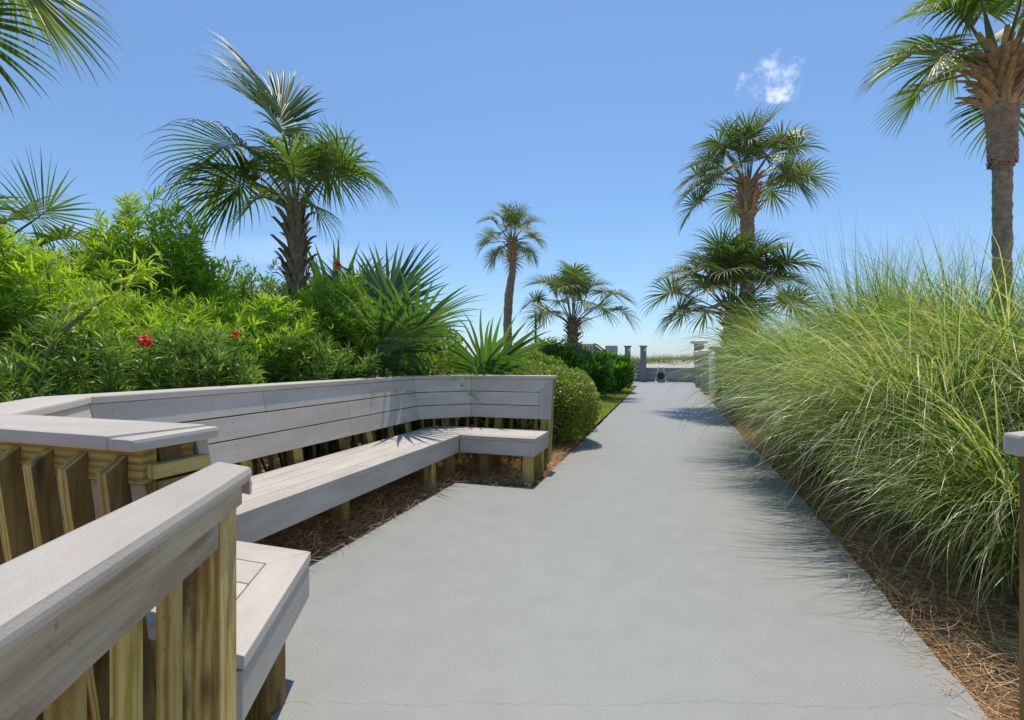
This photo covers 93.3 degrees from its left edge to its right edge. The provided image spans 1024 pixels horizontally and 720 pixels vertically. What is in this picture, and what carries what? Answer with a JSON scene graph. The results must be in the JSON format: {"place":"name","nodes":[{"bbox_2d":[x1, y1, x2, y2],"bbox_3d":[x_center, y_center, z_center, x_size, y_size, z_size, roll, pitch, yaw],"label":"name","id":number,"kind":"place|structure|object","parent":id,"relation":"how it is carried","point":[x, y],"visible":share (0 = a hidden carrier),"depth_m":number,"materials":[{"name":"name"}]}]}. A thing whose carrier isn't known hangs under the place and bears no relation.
{"place":"outdoors","nodes":[
{"label":"outdoors","id":0,"kind":"place"},
{"bbox_2d":[0,0,1023,359],"label":"sky","id":1,"kind":"structure","parent":0,"point":[587,115],"materials":[{"name":"blue"}]},
{"bbox_2d":[87,381,1018,719],"bbox_3d":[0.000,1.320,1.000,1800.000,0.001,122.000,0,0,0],"label":"ground","id":2,"kind":"structure","parent":0,"point":[923,613],"depth_m":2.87,"materials":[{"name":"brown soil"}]},
{"bbox_2d":[0,260,55,373],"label":"flowering bush","id":3,"kind":"object","parent":2,"relation":"on","point":[9,305],"visible":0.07,"depth_m":3.59,"materials":[{"name":"green plant"}]},
{"bbox_2d":[1,235,118,274],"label":"background bush","id":4,"kind":"object","parent":2,"relation":"on","point":[54,246],"visible":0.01,"depth_m":10.28,"materials":[{"name":"green plant"}]},
{"bbox_2d":[0,0,123,119],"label":"palm tree","id":5,"kind":"object","parent":2,"relation":"on","point":[45,14],"visible":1,"depth_m":5.72,"materials":[{"name":"green plant"}]},
{"bbox_2d":[0,143,125,286],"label":"palmetto","id":6,"kind":"object","parent":2,"relation":"on","point":[57,233],"visible":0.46,"depth_m":5.19,"materials":[{"name":"green plant"}]},
{"bbox_2d":[0,222,145,388],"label":"flowering bush","id":7,"kind":"object","parent":2,"relation":"on","point":[23,265],"visible":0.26,"depth_m":3.66,"materials":[{"name":"green plant"}]},
{"bbox_2d":[0,294,156,402],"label":"flowering bush","id":8,"kind":"object","parent":2,"relation":"on","point":[16,377],"visible":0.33,"depth_m":3.07,"materials":[{"name":"green plant"}]},
{"bbox_2d":[24,242,173,397],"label":"leaning stem","id":9,"kind":"object","parent":8,"relation":"on","point":[113,295],"visible":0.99,"depth_m":3.01,"materials":[{"name":"green plant"}]},
{"bbox_2d":[0,272,238,421],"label":"flowering bush","id":10,"kind":"object","parent":2,"relation":"on","point":[151,319],"visible":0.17,"depth_m":3.89,"materials":[{"name":"green plant"}]},
{"bbox_2d":[0,462,251,719],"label":"railing","id":11,"kind":"object","parent":2,"relation":"on","point":[76,604],"visible":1,"depth_m":0.73,"materials":[{"name":"grey wood"}]},
{"bbox_2d":[12,186,247,322],"bbox_3d":[-4.355,-0.385,5.695,2.768,3.230,2.468,0,0,38],"label":"flowering bush","id":12,"kind":"object","parent":2,"relation":"on","point":[185,262],"visible":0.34,"depth_m":5.38,"materials":[{"name":"green plant"}]},
{"bbox_2d":[106,317,277,463],"bbox_3d":[-2.520,0.445,3.700,1.367,1.565,1.332,0,0,22],"label":"flowering bush","id":13,"kind":"object","parent":2,"relation":"on","point":[220,368],"visible":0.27,"depth_m":3.53,"materials":[{"name":"green plant"}]},
{"bbox_2d":[122,282,324,471],"bbox_3d":[-2.694,0.234,4.612,2.269,1.993,1.742,0,0,20],"label":"flowering bush","id":14,"kind":"object","parent":2,"relation":"on","point":[241,326],"visible":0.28,"depth_m":4.55,"materials":[{"name":"green plant"}]},
{"bbox_2d":[204,253,290,311],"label":"background bush","id":15,"kind":"object","parent":2,"relation":"on","point":[232,268],"visible":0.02,"depth_m":9.87,"materials":[{"name":"green plant"}]},
{"bbox_2d":[218,256,305,321],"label":"flowering bush","id":16,"kind":"object","parent":2,"relation":"on","point":[241,289],"visible":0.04,"depth_m":7.20,"materials":[{"name":"green plant"}]},
{"bbox_2d":[134,32,399,311],"bbox_3d":[-2.911,-1.418,6.090,2.977,5.476,2.057,0,0,0],"label":"palm tree","id":17,"kind":"object","parent":2,"relation":"on","point":[321,158],"visible":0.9,"depth_m":5.92,"materials":[{"name":"green plant"}]},
{"bbox_2d":[0,375,556,719],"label":"corner bench","id":18,"kind":"object","parent":2,"relation":"on","point":[69,463],"visible":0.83,"depth_m":2.63,"materials":[{"name":"grey wood"}]},
{"bbox_2d":[235,322,382,471],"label":"flowering bush","id":19,"kind":"object","parent":2,"relation":"on","point":[324,368],"visible":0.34,"depth_m":4.52,"materials":[{"name":"green plant"}]},
{"bbox_2d":[252,260,392,459],"bbox_3d":[-2.412,0.060,5.699,2.165,2.336,1.391,0,0,0],"label":"flowering bush","id":20,"kind":"object","parent":2,"relation":"on","point":[321,303],"visible":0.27,"depth_m":5.41,"materials":[{"name":"green plant"}]},
{"bbox_2d":[87,435,583,719],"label":"pine straw","id":21,"kind":"object","parent":2,"relation":"on","point":[458,464],"visible":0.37,"depth_m":4.27,"materials":[{"name":"brown plant"}]},
{"bbox_2d":[503,363,601,444],"bbox_3d":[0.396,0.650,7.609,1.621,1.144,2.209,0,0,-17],"label":"hedge","id":22,"kind":"object","parent":21,"relation":"on","point":[568,411],"visible":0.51,"depth_m":6.91,"materials":[{"name":"green plant"}]},
{"bbox_2d":[274,237,417,303],"bbox_3d":[-2.299,-0.175,6.882,2.024,2.990,1.666,0,0,0],"label":"palmetto","id":23,"kind":"object","parent":2,"relation":"on","point":[314,268],"visible":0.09,"depth_m":6.37,"materials":[{"name":"green plant"}]},
{"bbox_2d":[264,240,486,440],"bbox_3d":[-1.596,-0.164,5.889,2.714,2.969,2.547,0,0,0],"label":"palmetto","id":24,"kind":"object","parent":2,"relation":"on","point":[407,326],"visible":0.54,"depth_m":5.68,"materials":[{"name":"green plant"}]},
{"bbox_2d":[348,368,431,442],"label":"hedge","id":25,"kind":"object","parent":2,"relation":"on","point":[413,423],"visible":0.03,"depth_m":6.93,"materials":[{"name":"green plant"}]},
{"bbox_2d":[373,328,467,375],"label":"shrub","id":26,"kind":"object","parent":2,"relation":"on","point":[451,333],"visible":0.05,"depth_m":8.22,"materials":[{"name":"green plant"}]},
{"bbox_2d":[403,347,491,441],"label":"shrub","id":27,"kind":"object","parent":2,"relation":"on","point":[432,357],"visible":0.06,"depth_m":7.12,"materials":[{"name":"green plant"}]},
{"bbox_2d":[414,365,513,442],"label":"hedge","id":28,"kind":"object","parent":2,"relation":"on","point":[481,421],"visible":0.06,"depth_m":6.77,"materials":[{"name":"green plant"}]},
{"bbox_2d":[415,309,554,457],"bbox_3d":[-0.603,0.348,6.223,2.606,1.943,1.495,0,0,0],"label":"palmetto","id":29,"kind":"object","parent":2,"relation":"on","point":[491,357],"visible":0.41,"depth_m":6.31,"materials":[{"name":"green plant"}]},
{"bbox_2d":[474,201,547,349],"bbox_3d":[-0.037,-2.274,18.048,2.937,6.987,2.928,0,0,0],"label":"palm tree","id":30,"kind":"object","parent":2,"relation":"on","point":[512,244],"visible":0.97,"depth_m":17.87,"materials":[{"name":"bark"},{"name":"green leaf"}]},
{"bbox_2d":[524,332,596,363],"bbox_3d":[1.047,0.245,14.655,2.892,2.150,2.653,0,0,0],"label":"palmetto","id":31,"kind":"object","parent":2,"relation":"on","point":[552,348],"visible":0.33,"depth_m":14.13,"materials":[{"name":"green plant"}]},
{"bbox_2d":[558,343,606,352],"bbox_3d":[3.614,0.110,26.024,3.860,2.020,0.485,0,0,-6],"label":"boardwalk fence","id":32,"kind":"object","parent":2,"relation":"on","point":[593,348],"visible":0.19,"depth_m":26.00,"materials":[{"name":"grey wood"}]},
{"bbox_2d":[624,346,631,358],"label":"gate column","id":33,"kind":"structure","parent":2,"relation":"on","point":[628,350],"depth_m":27.37,"materials":[{"name":"white paint"}]},
{"bbox_2d":[633,362,639,381],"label":"panel wall","id":34,"kind":"structure","parent":33,"relation":"attached to","point":[637,377],"depth_m":27.34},
{"bbox_2d":[639,345,646,381],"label":"gate column","id":35,"kind":"structure","parent":2,"relation":"on","point":[642,363],"depth_m":27.09,"materials":[{"name":"white paint"}]},
{"bbox_2d":[646,368,693,381],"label":"wall","id":36,"kind":"structure","parent":2,"relation":"on","point":[651,373],"depth_m":26.75,"materials":[{"name":"grey concrete"}]},
{"bbox_2d":[690,340,708,382],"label":"gate column","id":37,"kind":"structure","parent":2,"relation":"on","point":[697,348],"depth_m":26.12,"materials":[{"name":"white paint"}]},
{"bbox_2d":[708,344,722,404],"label":"gate column","id":38,"kind":"structure","parent":2,"relation":"on","point":[716,368],"depth_m":13.60,"materials":[{"name":"white paint"}]},
{"bbox_2d":[709,358,714,397],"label":"white gate","id":39,"kind":"structure","parent":38,"relation":"attached to","point":[711,376],"depth_m":14.66,"materials":[{"name":"paint"}]},
{"bbox_2d":[638,222,829,417],"bbox_3d":[5.184,-0.856,11.320,4.090,4.352,4.216,0,0,0],"label":"palm tree","id":40,"kind":"object","parent":2,"relation":"on","point":[727,256],"visible":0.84,"depth_m":10.82,"materials":[{"name":"green plant"}]},
{"bbox_2d":[672,100,842,408],"bbox_3d":[6.520,-2.725,13.257,4.333,8.090,4.149,0,0,0],"label":"palm tree","id":41,"kind":"object","parent":2,"relation":"on","point":[745,144],"visible":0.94,"depth_m":12.96,"materials":[{"name":"green plant"}]},
{"bbox_2d":[699,296,832,387],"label":"grass clump","id":42,"kind":"object","parent":2,"relation":"on","point":[762,344],"visible":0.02,"depth_m":8.75,"materials":[{"name":"green plant"}]},
{"bbox_2d":[679,283,879,426],"bbox_3d":[4.544,-0.087,7.495,4.459,2.602,4.230,0,0,0],"label":"grass clump","id":43,"kind":"object","parent":2,"relation":"on","point":[756,337],"visible":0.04,"depth_m":7.19,"materials":[{"name":"green plant"}]},
{"bbox_2d":[759,292,822,339],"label":"grass clump","id":44,"kind":"object","parent":2,"relation":"on","point":[792,321],"visible":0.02,"depth_m":9.57,"materials":[{"name":"green plant"}]},
{"bbox_2d":[643,268,976,454],"bbox_3d":[3.794,-0.049,6.243,4.015,2.524,4.086,0,0,36],"label":"grass clump","id":45,"kind":"object","parent":2,"relation":"on","point":[731,365],"visible":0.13,"depth_m":6.19,"materials":[{"name":"green plant"}]},
{"bbox_2d":[657,281,1004,483],"bbox_3d":[3.320,0.107,5.149,3.584,2.210,3.606,0,0,-44],"label":"grass clump","id":46,"kind":"object","parent":2,"relation":"on","point":[797,455],"visible":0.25,"depth_m":5.06,"materials":[{"name":"green plant"}]},
{"bbox_2d":[660,231,1023,567],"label":"grass clump","id":47,"kind":"object","parent":2,"relation":"on","point":[861,402],"visible":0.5,"depth_m":3.08,"materials":[{"name":"green plant"}]},
{"bbox_2d":[698,201,1022,367],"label":"grass clump","id":48,"kind":"object","parent":2,"relation":"on","point":[849,291],"visible":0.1,"depth_m":6.60,"materials":[{"name":"green plant"}]},
{"bbox_2d":[702,300,1022,501],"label":"grass clump","id":49,"kind":"object","parent":2,"relation":"on","point":[841,486],"visible":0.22,"depth_m":4.25,"materials":[{"name":"green plant"}]},
{"bbox_2d":[721,221,1023,445],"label":"grass clump","id":50,"kind":"object","parent":2,"relation":"on","point":[913,315],"visible":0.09,"depth_m":4.60,"materials":[{"name":"green plant"}]},
{"bbox_2d":[726,227,1019,353],"bbox_3d":[5.359,-0.367,7.463,4.063,3.162,4.785,0,0,-22],"label":"grass clump","id":51,"kind":"object","parent":2,"relation":"on","point":[860,295],"visible":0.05,"depth_m":6.96,"materials":[{"name":"green plant"}]},
{"bbox_2d":[745,201,1023,359],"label":"grass clump","id":52,"kind":"object","parent":2,"relation":"on","point":[894,284],"visible":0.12,"depth_m":5.60,"materials":[{"name":"green plant"}]},
{"bbox_2d":[752,230,1023,488],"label":"grass clump","id":53,"kind":"object","parent":2,"relation":"on","point":[969,331],"visible":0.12,"depth_m":3.57,"materials":[{"name":"green plant"}]},
{"bbox_2d":[767,321,1023,617],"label":"grass clump","id":54,"kind":"object","parent":2,"relation":"on","point":[991,521],"visible":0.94,"depth_m":2.45,"materials":[{"name":"green plant"}]},
{"bbox_2d":[784,232,1023,476],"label":"grass clump","id":55,"kind":"object","parent":2,"relation":"on","point":[1017,392],"visible":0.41,"depth_m":3.17,"materials":[{"name":"green plant"}]},
{"bbox_2d":[849,0,1023,329],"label":"palm tree","id":56,"kind":"object","parent":2,"relation":"on","point":[997,86],"visible":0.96,"depth_m":6.93,"materials":[{"name":"green plant"}]},
{"bbox_2d":[893,231,1023,358],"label":"grass clump","id":57,"kind":"object","parent":2,"relation":"on","point":[996,289],"visible":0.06,"depth_m":5.32,"materials":[{"name":"green plant"}]},
{"bbox_2d":[1003,431,1023,719],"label":"railing","id":58,"kind":"object","parent":2,"relation":"on","point":[1013,443],"visible":1,"depth_m":1.24,"materials":[{"name":"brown wood"}]},
{"bbox_2d":[571,386,635,437],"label":"lawn","id":59,"kind":"structure","parent":0,"point":[605,405],"depth_m":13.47,"materials":[{"name":"plant"}]},
{"bbox_2d":[505,350,548,368],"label":"shrub","id":60,"kind":"object","parent":59,"relation":"on","point":[530,362],"visible":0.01,"depth_m":9.21,"materials":[{"name":"green plant"}]},
{"bbox_2d":[522,349,565,367],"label":"shrub","id":61,"kind":"object","parent":59,"relation":"on","point":[541,354],"visible":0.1,"depth_m":12.70,"materials":[{"name":"green plant"}]},
{"bbox_2d":[529,350,560,366],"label":"broadleaf shrub","id":62,"kind":"object","parent":59,"relation":"on","point":[544,361],"depth_m":13.17,"materials":[{"name":"green plant"}]},
{"bbox_2d":[546,349,589,381],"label":"broadleaf shrub","id":63,"kind":"object","parent":59,"relation":"on","point":[570,360],"visible":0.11,"depth_m":14.03,"materials":[{"name":"green plant"}]},
{"bbox_2d":[518,258,639,352],"bbox_3d":[2.229,-1.034,15.967,4.128,4.508,4.362,0,0,0],"label":"palm tree","id":64,"kind":"object","parent":59,"relation":"on","point":[572,282],"visible":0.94,"depth_m":15.81,"materials":[{"name":"green plant"}]},
{"bbox_2d":[574,347,614,396],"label":"broadleaf shrub","id":65,"kind":"object","parent":59,"relation":"on","point":[600,374],"visible":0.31,"depth_m":15.30,"materials":[{"name":"green plant"}]},
{"bbox_2d":[593,348,636,392],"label":"broadleaf shrub","id":66,"kind":"object","parent":59,"relation":"on","point":[624,369],"visible":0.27,"depth_m":17.77,"materials":[{"name":"green plant"}]},
{"bbox_2d":[269,382,989,719],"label":"path","id":67,"kind":"structure","parent":0,"point":[630,559],"depth_m":2.39,"materials":[{"name":"concrete"}]},
{"bbox_2d":[654,366,666,382],"bbox_3d":[8.090,0.785,26.291,0.660,0.874,0.532,0,0,18],"label":"hose cart","id":68,"kind":"object","parent":67,"relation":"on","point":[660,375],"visible":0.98,"depth_m":26.18,"materials":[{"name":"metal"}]},
{"bbox_2d":[693,350,701,387],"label":"gate column","id":69,"kind":"structure","parent":67,"relation":"on","point":[698,384],"depth_m":21.93,"materials":[{"name":"white paint"}]},
{"bbox_2d":[697,349,711,391],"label":"gate column","id":70,"kind":"structure","parent":67,"relation":"on","point":[705,378],"depth_m":19.05,"materials":[{"name":"white paint"}]},
{"bbox_2d":[795,502,1004,719],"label":"fallen needles","id":71,"kind":"object","parent":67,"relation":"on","point":[898,621],"visible":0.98,"depth_m":2.27,"materials":[{"name":"brown plant"}]},
{"bbox_2d":[637,360,693,377],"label":"sand dune","id":72,"kind":"structure","parent":0,"point":[664,365],"depth_m":40.78,"materials":[{"name":"white sand"}]},
{"bbox_2d":[605,346,617,353],"bbox_3d":[6.794,0.020,33.062,0.840,2.000,0.123,0,0,0],"label":"notice board","id":73,"kind":"object","parent":72,"relation":"on","point":[612,348],"visible":0.55,"depth_m":33.00,"materials":[{"name":"grey"}]},
{"bbox_2d":[631,353,714,365],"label":"dune grass","id":74,"kind":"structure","parent":72,"relation":"on","point":[659,359],"depth_m":44.93,"materials":[{"name":"green plant"}]},
{"bbox_2d":[714,380,721,406],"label":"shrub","id":75,"kind":"object","parent":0,"point":[718,392],"visible":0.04,"depth_m":12.80,"materials":[{"name":"green plant"}]}
]}

